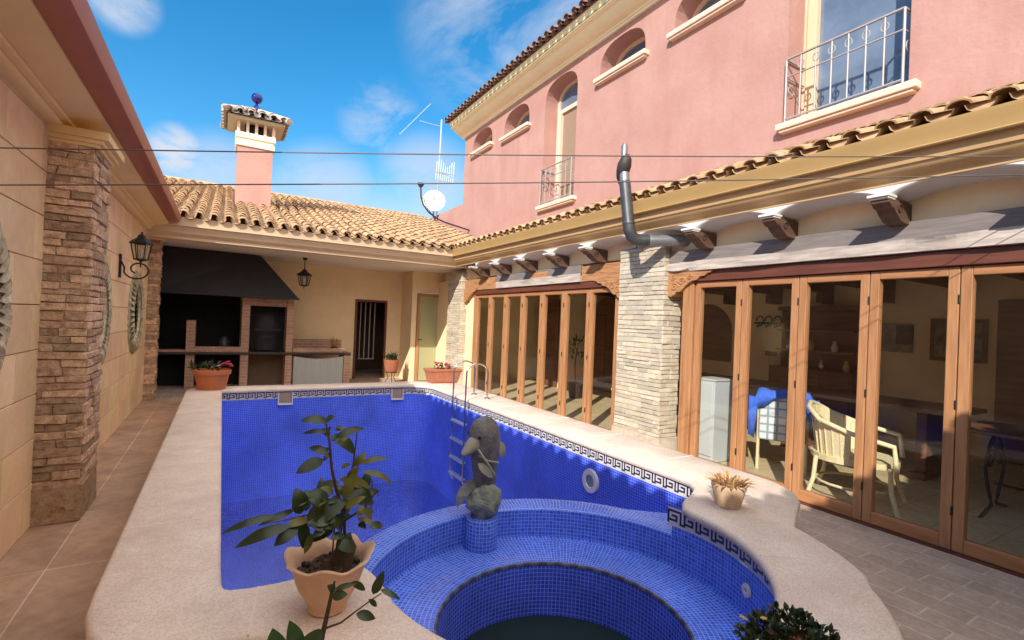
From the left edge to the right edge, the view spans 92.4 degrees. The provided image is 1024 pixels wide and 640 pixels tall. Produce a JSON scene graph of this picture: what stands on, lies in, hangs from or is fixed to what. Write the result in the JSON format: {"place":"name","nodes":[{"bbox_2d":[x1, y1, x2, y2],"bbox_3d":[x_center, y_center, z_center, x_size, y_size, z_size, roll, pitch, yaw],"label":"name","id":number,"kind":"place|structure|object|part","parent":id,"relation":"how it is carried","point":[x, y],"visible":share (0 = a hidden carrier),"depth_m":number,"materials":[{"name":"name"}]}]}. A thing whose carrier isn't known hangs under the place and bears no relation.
{"place":"outdoors","nodes":[
{"label":"outdoors","id":0,"kind":"place"},
{"bbox_2d":[0,401,180,639],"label":"path","id":1,"kind":"structure","parent":0,"point":[51,575],"depth_m":3.00,"materials":[{"name":"brown tile"}]},
{"bbox_2d":[0,0,181,558],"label":"courtyard wall","id":2,"kind":"structure","parent":1,"relation":"on","point":[69,403],"depth_m":3.31,"materials":[{"name":"paint"}]},
{"bbox_2d":[0,222,12,370],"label":"oval mirror","id":3,"kind":"object","parent":2,"relation":"attached to","point":[6,298],"visible":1,"depth_m":2.61,"materials":[{"name":"silver metal"}]},
{"bbox_2d":[100,262,111,364],"bbox_3d":[-3.981,-0.064,4.735,0.059,1.156,1.098,3,0,-31],"label":"wreath","id":4,"kind":"object","parent":2,"relation":"attached to","point":[106,329],"visible":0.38,"depth_m":5.00,"materials":[{"name":"silver plant"}]},
{"bbox_2d":[127,270,143,353],"bbox_3d":[-5.199,-0.106,6.800,0.059,1.158,1.100,3,0,-31],"label":"wreath","id":5,"kind":"object","parent":2,"relation":"attached to","point":[135,311],"visible":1,"depth_m":6.65,"materials":[{"name":"metal"}]},
{"bbox_2d":[118,232,153,279],"bbox_3d":[-4.398,-0.755,5.751,0.325,0.563,0.213,3,0,-31],"label":"wall lantern","id":6,"kind":"object","parent":2,"relation":"attached to","point":[141,239],"depth_m":5.73,"materials":[{"name":"black metal"}]},
{"bbox_2d":[0,174,1023,185],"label":"wire","id":7,"kind":"object","parent":2,"relation":"attached to","point":[486,182],"visible":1,"depth_m":2.54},
{"bbox_2d":[0,147,1023,156],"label":"wire","id":8,"kind":"object","parent":2,"relation":"attached to","point":[476,154],"visible":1,"depth_m":2.53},
{"bbox_2d":[217,336,230,346],"bbox_3d":[-5.827,0.470,9.926,0.240,0.270,0.240,3,0,-31],"label":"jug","id":9,"kind":"object","parent":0,"point":[223,340],"visible":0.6,"depth_m":9.85,"materials":[{"name":"metal"}]},
{"bbox_2d":[141,369,426,401],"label":"floor","id":10,"kind":"structure","parent":0,"point":[170,393],"depth_m":10.18,"materials":[{"name":"brown tile"}]},
{"bbox_2d":[156,246,350,388],"bbox_3d":[-5.156,0.033,10.037,3.505,2.600,1.445,3,0,-31],"label":"barbecue","id":11,"kind":"object","parent":10,"relation":"on","point":[202,292],"visible":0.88,"depth_m":9.76,"materials":[{"name":"stone"}]},
{"bbox_2d":[254,329,280,337],"bbox_3d":[-4.959,0.271,9.946,0.480,0.180,0.040,3,0,-31],"label":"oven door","id":12,"kind":"structure","parent":11,"relation":"in","point":[254,329],"depth_m":9.94,"materials":[{"name":"black metal"}]},
{"bbox_2d":[293,356,342,384],"bbox_3d":[-4.055,1.056,10.286,0.980,0.590,0.023,3,0,-31],"label":"curtain","id":13,"kind":"object","parent":11,"relation":"hanging from","point":[317,371],"visible":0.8,"depth_m":10.28,"materials":[{"name":"grey fabric"}]},
{"bbox_2d":[330,337,340,347],"bbox_3d":[-3.851,0.518,10.684,0.350,0.346,0.403,3,0,-31],"label":"counter plant","id":14,"kind":"object","parent":11,"relation":"on","point":[334,343],"visible":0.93,"depth_m":10.63,"materials":[{"name":"plant"}]},
{"bbox_2d":[146,93,473,381],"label":"barbecue pavilion","id":15,"kind":"structure","parent":10,"relation":"on","point":[368,300],"depth_m":10.84,"materials":[{"name":"beige paint"}]},
{"bbox_2d":[296,258,311,287],"bbox_3d":[-4.160,-0.937,9.836,0.302,0.620,0.262,3,0,-31],"label":"hanging lantern","id":16,"kind":"object","parent":15,"relation":"hanging from","point":[303,272],"visible":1,"depth_m":9.80,"materials":[{"name":"black metal"}]},
{"bbox_2d":[414,293,438,380],"bbox_3d":[-1.934,0.422,11.850,0.790,2.110,0.120,3,0,-31],"label":"door","id":17,"kind":"structure","parent":15,"relation":"in","point":[427,304],"depth_m":11.77,"materials":[{"name":"beige wood"}]},
{"bbox_2d":[383,351,399,381],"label":"potted grass","id":18,"kind":"object","parent":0,"point":[391,363],"depth_m":11.17,"materials":[{"name":"ceramic"}]},
{"bbox_2d":[430,0,1023,578],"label":"pink house","id":19,"kind":"structure","parent":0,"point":[576,94],"depth_m":5.75,"materials":[{"name":"paint"}]},
{"bbox_2d":[400,103,455,219],"bbox_3d":[-2.497,-4.715,14.662,1.759,3.357,0.452,3,0,-31],"label":"television aerial","id":20,"kind":"object","parent":19,"relation":"attached to","point":[440,172],"visible":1,"depth_m":14.85,"materials":[{"name":"metal"}]},
{"bbox_2d":[423,190,444,219],"bbox_3d":[-2.340,-3.462,14.693,0.452,0.907,0.517,2,0,40],"label":"satellite dish","id":21,"kind":"object","parent":20,"relation":"attached to","point":[434,200],"visible":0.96,"depth_m":14.77,"materials":[{"name":"grey paint"}]},
{"bbox_2d":[418,182,468,230],"bbox_3d":[-1.734,-2.889,12.556,1.432,1.051,0.169,3,0,-25],"label":"cable conduit","id":22,"kind":"object","parent":19,"relation":"attached to","point":[425,206],"visible":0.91,"depth_m":12.39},
{"bbox_2d":[468,134,493,158],"bbox_3d":[-0.633,-4.522,12.481,0.470,0.595,1.214,3,0,-31],"label":"window","id":23,"kind":"structure","parent":19,"relation":"in","point":[489,143],"depth_m":12.36,"materials":[{"name":"paint"}]},
{"bbox_2d":[473,294,490,391],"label":"door panel","id":24,"kind":"structure","parent":19,"relation":"in","point":[478,305],"depth_m":10.05,"materials":[{"name":"brown wood"}]},
{"bbox_2d":[488,293,505,396],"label":"door panel","id":25,"kind":"structure","parent":19,"relation":"in","point":[492,299],"depth_m":9.53,"materials":[{"name":"brown wood"}]},
{"bbox_2d":[502,292,522,401],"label":"door panel","id":26,"kind":"structure","parent":19,"relation":"in","point":[508,295],"depth_m":9.01,"materials":[{"name":"brown wood"}]},
{"bbox_2d":[499,111,530,143],"bbox_3d":[0.216,-4.438,11.038,0.470,0.665,1.244,3,0,-31],"label":"window","id":27,"kind":"structure","parent":19,"relation":"in","point":[523,124],"depth_m":11.08,"materials":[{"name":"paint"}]},
{"bbox_2d":[519,291,542,407],"bbox_3d":[0.329,0.530,8.294,0.081,2.010,0.603,3,0,-31],"label":"door panel","id":28,"kind":"structure","parent":19,"relation":"in","point":[525,294],"depth_m":8.49,"materials":[{"name":"brown wood"}]},
{"bbox_2d":[536,299,560,386],"bbox_3d":[0.879,0.546,11.996,0.050,2.100,0.850,3,0,-31],"label":"inner door","id":29,"kind":"structure","parent":19,"relation":"in","point":[553,309],"depth_m":11.80,"materials":[{"name":"brown wood"}]},
{"bbox_2d":[538,290,564,414],"bbox_3d":[0.636,0.540,7.775,0.081,2.010,0.603,3,0,-31],"label":"door panel","id":30,"kind":"structure","parent":19,"relation":"in","point":[558,292],"depth_m":7.97,"materials":[{"name":"brown wood"}]},
{"bbox_2d":[535,78,577,211],"bbox_3d":[1.031,-3.466,9.585,0.470,2.575,1.220,3,0,-31],"label":"window","id":31,"kind":"structure","parent":19,"relation":"in","point":[567,105],"depth_m":9.85,"materials":[{"name":"paint"}]},
{"bbox_2d":[560,288,589,422],"bbox_3d":[0.942,0.550,7.256,0.081,2.010,0.603,3,0,-31],"label":"door panel","id":32,"kind":"structure","parent":19,"relation":"in","point":[568,293],"depth_m":7.45,"materials":[{"name":"brown wood"}]},
{"bbox_2d":[585,287,617,430],"bbox_3d":[1.251,0.561,6.743,0.070,2.010,0.594,3,0,-31],"label":"door panel","id":33,"kind":"structure","parent":19,"relation":"in","point":[593,291],"depth_m":6.93,"materials":[{"name":"brown wood"}]},
{"bbox_2d":[593,36,648,86],"bbox_3d":[1.925,-4.381,8.140,0.470,0.645,1.214,3,0,-31],"label":"window","id":34,"kind":"structure","parent":19,"relation":"in","point":[635,53],"depth_m":8.17,"materials":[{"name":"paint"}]},
{"bbox_2d":[616,143,690,245],"bbox_3d":[1.595,-1.403,5.513,0.852,1.159,0.231,2,0,4],"label":"flue pipe","id":35,"kind":"object","parent":19,"relation":"attached to","point":[633,236],"visible":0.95,"depth_m":5.47,"materials":[{"name":"metal"}]},
{"bbox_2d":[666,0,743,41],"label":"window","id":36,"kind":"structure","parent":19,"relation":"in","point":[707,10],"depth_m":6.73,"materials":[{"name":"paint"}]},
{"bbox_2d":[689,279,742,468],"bbox_3d":[2.162,0.591,5.187,0.081,2.010,0.568,3,0,-31],"label":"door panel","id":37,"kind":"structure","parent":19,"relation":"in","point":[700,286],"depth_m":5.36,"materials":[{"name":"brown wood"}]},
{"bbox_2d":[754,316,781,327],"bbox_3d":[4.636,0.032,8.919,0.119,0.228,0.550,3,0,-31],"label":"coat rack","id":38,"kind":"object","parent":19,"relation":"attached to","point":[763,322],"visible":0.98,"depth_m":8.93,"materials":[{"name":"black metal"}]},
{"bbox_2d":[736,276,799,490],"bbox_3d":[2.449,0.601,4.700,0.081,2.010,0.568,3,0,-31],"label":"door panel","id":39,"kind":"structure","parent":19,"relation":"in","point":[748,284],"depth_m":4.76,"materials":[{"name":"brown wood"}]},
{"bbox_2d":[765,351,780,355],"bbox_3d":[4.740,0.607,8.835,0.015,0.070,0.380,3,0,-31],"label":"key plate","id":40,"kind":"object","parent":19,"relation":"attached to","point":[771,353],"visible":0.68,"depth_m":8.89,"materials":[{"name":"brown wood"}]},
{"bbox_2d":[792,272,870,519],"bbox_3d":[2.736,0.611,4.214,0.081,2.010,0.568,3,0,-31],"label":"door panel","id":41,"kind":"structure","parent":19,"relation":"in","point":[854,510],"depth_m":4.18,"materials":[{"name":"brown wood"}]},
{"bbox_2d":[775,0,920,134],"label":"window","id":42,"kind":"structure","parent":19,"relation":"in","point":[856,53],"depth_m":5.32,"materials":[{"name":"beige glass"}]},
{"bbox_2d":[881,323,913,352],"bbox_3d":[5.673,0.263,7.271,0.022,0.420,0.450,3,0,-31],"label":"framed picture","id":43,"kind":"object","parent":19,"relation":"attached to","point":[897,337],"depth_m":7.23},
{"bbox_2d":[862,267,961,549],"bbox_3d":[3.024,0.620,3.727,0.081,2.010,0.568,3,0,-31],"label":"door panel","id":44,"kind":"structure","parent":19,"relation":"in","point":[942,537],"depth_m":3.65,"materials":[{"name":"brown wood"}]},
{"bbox_2d":[929,319,988,363],"bbox_3d":[6.037,0.276,6.644,0.032,0.580,0.600,3,0,-31],"label":"framed picture","id":45,"kind":"object","parent":19,"relation":"attached to","point":[938,330],"visible":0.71,"depth_m":6.75,"materials":[{"name":"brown wood"}]},
{"bbox_2d":[951,263,1023,573],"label":"door panel","id":46,"kind":"structure","parent":19,"relation":"in","point":[960,543],"depth_m":3.43,"materials":[{"name":"brown wood"}]},
{"bbox_2d":[993,299,1023,465],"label":"inner door","id":47,"kind":"structure","parent":19,"relation":"in","point":[1009,382],"depth_m":6.15,"materials":[{"name":"brown wood"}]},
{"bbox_2d":[478,379,1023,556],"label":"floor","id":48,"kind":"structure","parent":0,"point":[999,527],"depth_m":5.13,"materials":[{"name":"beige tile"}]},
{"bbox_2d":[567,334,584,398],"bbox_3d":[1.306,0.938,10.126,0.589,1.335,0.553,3,0,-31],"label":"indoor plant","id":49,"kind":"object","parent":48,"relation":"on","point":[575,388],"visible":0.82,"depth_m":9.98,"materials":[{"name":"green plant"}]},
{"bbox_2d":[593,298,614,392],"bbox_3d":[2.358,0.580,11.389,0.520,2.150,1.100,3,0,-31],"label":"armoire","id":50,"kind":"object","parent":48,"relation":"on","point":[603,344],"visible":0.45,"depth_m":11.29,"materials":[{"name":"brown wood"}]},
{"bbox_2d":[593,315,614,388],"bbox_3d":[2.137,0.720,11.261,0.020,1.650,1.000,3,0,-31],"label":"door","id":51,"kind":"structure","parent":50,"relation":"in","point":[600,320],"depth_m":11.30,"materials":[{"name":"brown wood"}]},
{"bbox_2d":[698,376,732,461],"bbox_3d":[2.333,1.147,5.718,0.345,0.940,0.300,3,0,-31],"label":"cabinet","id":52,"kind":"object","parent":48,"relation":"on","point":[715,418],"visible":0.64,"depth_m":5.59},
{"bbox_2d":[755,398,808,475],"bbox_3d":[3.019,1.233,5.493,0.494,0.842,0.553,2,0,28],"label":"garden chair","id":53,"kind":"object","parent":48,"relation":"on","point":[771,420],"visible":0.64,"depth_m":5.32,"materials":[{"name":"white plastic"}]},
{"bbox_2d":[748,387,819,442],"bbox_3d":[2.912,1.022,5.277,0.667,0.560,0.155,2,0,28],"label":"towel","id":54,"kind":"object","parent":53,"relation":"on","point":[764,396],"visible":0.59,"depth_m":5.32,"materials":[{"name":"blue fabric"}]},
{"bbox_2d":[768,306,859,418],"bbox_3d":[4.941,0.762,7.981,0.505,1.970,1.300,3,0,-31],"label":"dresser","id":55,"kind":"object","parent":48,"relation":"on","point":[828,325],"visible":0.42,"depth_m":7.74,"materials":[{"name":"brown wood"}]},
{"bbox_2d":[785,339,789,348],"bbox_3d":[4.669,0.399,8.278,0.110,0.170,0.110,3,0,-31],"label":"vase","id":56,"kind":"object","parent":55,"relation":"on","point":[787,345],"visible":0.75,"depth_m":8.25,"materials":[{"name":"grey ceramic"}]},
{"bbox_3d":[4.710,1.257,7.854,0.015,0.800,1.220,3,0,-31],"label":"door","id":57,"kind":"part","parent":55,"relation":"part of","materials":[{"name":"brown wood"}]},
{"bbox_2d":[808,340,814,349],"bbox_3d":[4.852,0.406,7.968,0.110,0.170,0.110,3,0,-31],"label":"vase","id":58,"kind":"object","parent":55,"relation":"on","point":[811,346],"visible":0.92,"depth_m":7.94,"materials":[{"name":"ceramic"}]},
{"bbox_2d":[818,359,825,369],"bbox_3d":[4.931,0.708,7.811,0.110,0.170,0.110,3,0,-31],"label":"vase","id":59,"kind":"object","parent":55,"relation":"on","point":[821,365],"visible":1,"depth_m":7.78,"materials":[{"name":"grey ceramic"}]},
{"bbox_2d":[830,341,838,351],"bbox_3d":[5.035,0.412,7.658,0.110,0.170,0.110,3,0,-31],"label":"vase","id":60,"kind":"object","parent":55,"relation":"on","point":[834,347],"visible":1,"depth_m":7.63,"materials":[{"name":"grey ceramic"}]},
{"bbox_2d":[842,361,850,372],"bbox_3d":[5.114,0.714,7.502,0.110,0.170,0.110,3,0,-31],"label":"vase","id":61,"kind":"object","parent":55,"relation":"on","point":[846,367],"visible":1,"depth_m":7.47,"materials":[{"name":"ceramic"}]},
{"bbox_2d":[677,373,986,480],"bbox_3d":[3.864,1.308,6.689,0.850,0.775,3.650,3,0,-31],"label":"dining table","id":62,"kind":"object","parent":48,"relation":"on","point":[928,445],"visible":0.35,"depth_m":5.38,"materials":[{"name":"blue cloth"},{"name":"wood"}]},
{"bbox_2d":[806,400,905,518],"bbox_3d":[3.150,1.222,4.526,0.760,0.878,0.750,2,0,41],"label":"wicker chair","id":63,"kind":"object","parent":48,"relation":"on","point":[834,435],"visible":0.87,"depth_m":4.46,"materials":[{"name":"beige wicker"}]},
{"bbox_2d":[971,420,1023,517],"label":"iron table","id":64,"kind":"object","parent":48,"relation":"on","point":[998,430],"visible":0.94,"depth_m":4.29,"materials":[{"name":"metal"}]},
{"bbox_2d":[750,504,1023,639],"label":"pavement","id":65,"kind":"structure","parent":0,"point":[922,592],"depth_m":3.02,"materials":[{"name":"beige tile"}]},
{"bbox_2d":[267,571,399,639],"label":"young plant","id":66,"kind":"object","parent":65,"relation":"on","point":[294,631],"visible":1,"depth_m":1.34,"materials":[{"name":"green plant"}]},
{"bbox_2d":[84,381,903,639],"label":"swimming pool","id":67,"kind":"structure","parent":65,"relation":"on","point":[160,579],"depth_m":3.58,"materials":[{"name":"tile"}]},
{"bbox_2d":[188,359,232,390],"bbox_3d":[-3.974,0.711,6.505,0.487,0.405,0.460,2,0,11],"label":"flower pot","id":68,"kind":"object","parent":67,"relation":"on","point":[214,377],"visible":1,"depth_m":6.39,"materials":[{"name":"ceramic"}]},
{"bbox_2d":[221,415,393,617],"bbox_3d":[-0.675,0.677,1.687,0.312,0.704,0.468,2,0,28],"label":"potted plant","id":69,"kind":"object","parent":67,"relation":"on","point":[317,562],"visible":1,"depth_m":1.70,"materials":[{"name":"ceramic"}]},
{"bbox_2d":[221,479,455,589],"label":"water","id":70,"kind":"structure","parent":67,"relation":"in","point":[260,563],"depth_m":6.04,"materials":[{"name":"blue liquid"}]},
{"bbox_2d":[423,361,461,382],"bbox_3d":[-1.158,0.866,8.190,0.580,0.348,0.332,3,0,-31],"label":"flower trough","id":71,"kind":"object","parent":67,"relation":"on","point":[439,374],"visible":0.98,"depth_m":8.08,"materials":[{"name":"ceramic"}]},
{"bbox_2d":[448,360,489,484],"bbox_3d":[-0.583,1.391,6.720,0.395,1.648,0.490,3,0,-31],"label":"pool ladder","id":72,"kind":"object","parent":67,"relation":"attached to","point":[452,473],"visible":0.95,"depth_m":6.62,"materials":[{"name":"silver metal"}]},
{"bbox_2d":[363,498,774,639],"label":"hot tub","id":73,"kind":"object","parent":67,"relation":"in","point":[464,573],"visible":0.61,"depth_m":2.91,"materials":[{"name":"blue tile"}]},
{"bbox_2d":[456,416,505,519],"bbox_3d":[-0.188,0.961,3.135,0.236,0.683,0.302,2,0,17],"label":"fountain statue","id":74,"kind":"object","parent":73,"relation":"on","point":[483,447],"visible":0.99,"depth_m":3.09,"materials":[{"name":"stone"}]},
{"bbox_2d":[465,615,631,639],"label":"water","id":75,"kind":"structure","parent":73,"relation":"in","point":[543,627],"depth_m":2.83,"materials":[{"name":"liquid"}]},
{"bbox_2d":[705,469,756,509],"bbox_3d":[1.298,1.012,2.957,0.300,0.211,0.309,3,0,-31],"label":"succulent pot","id":76,"kind":"object","parent":67,"relation":"on","point":[729,491],"visible":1,"depth_m":2.90,"materials":[{"name":"ceramic"}]},
{"bbox_2d":[732,601,840,639],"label":"flowering shrub","id":77,"kind":"object","parent":67,"relation":"on","point":[774,626],"visible":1,"depth_m":1.46,"materials":[{"name":"green plant"}]}
]}

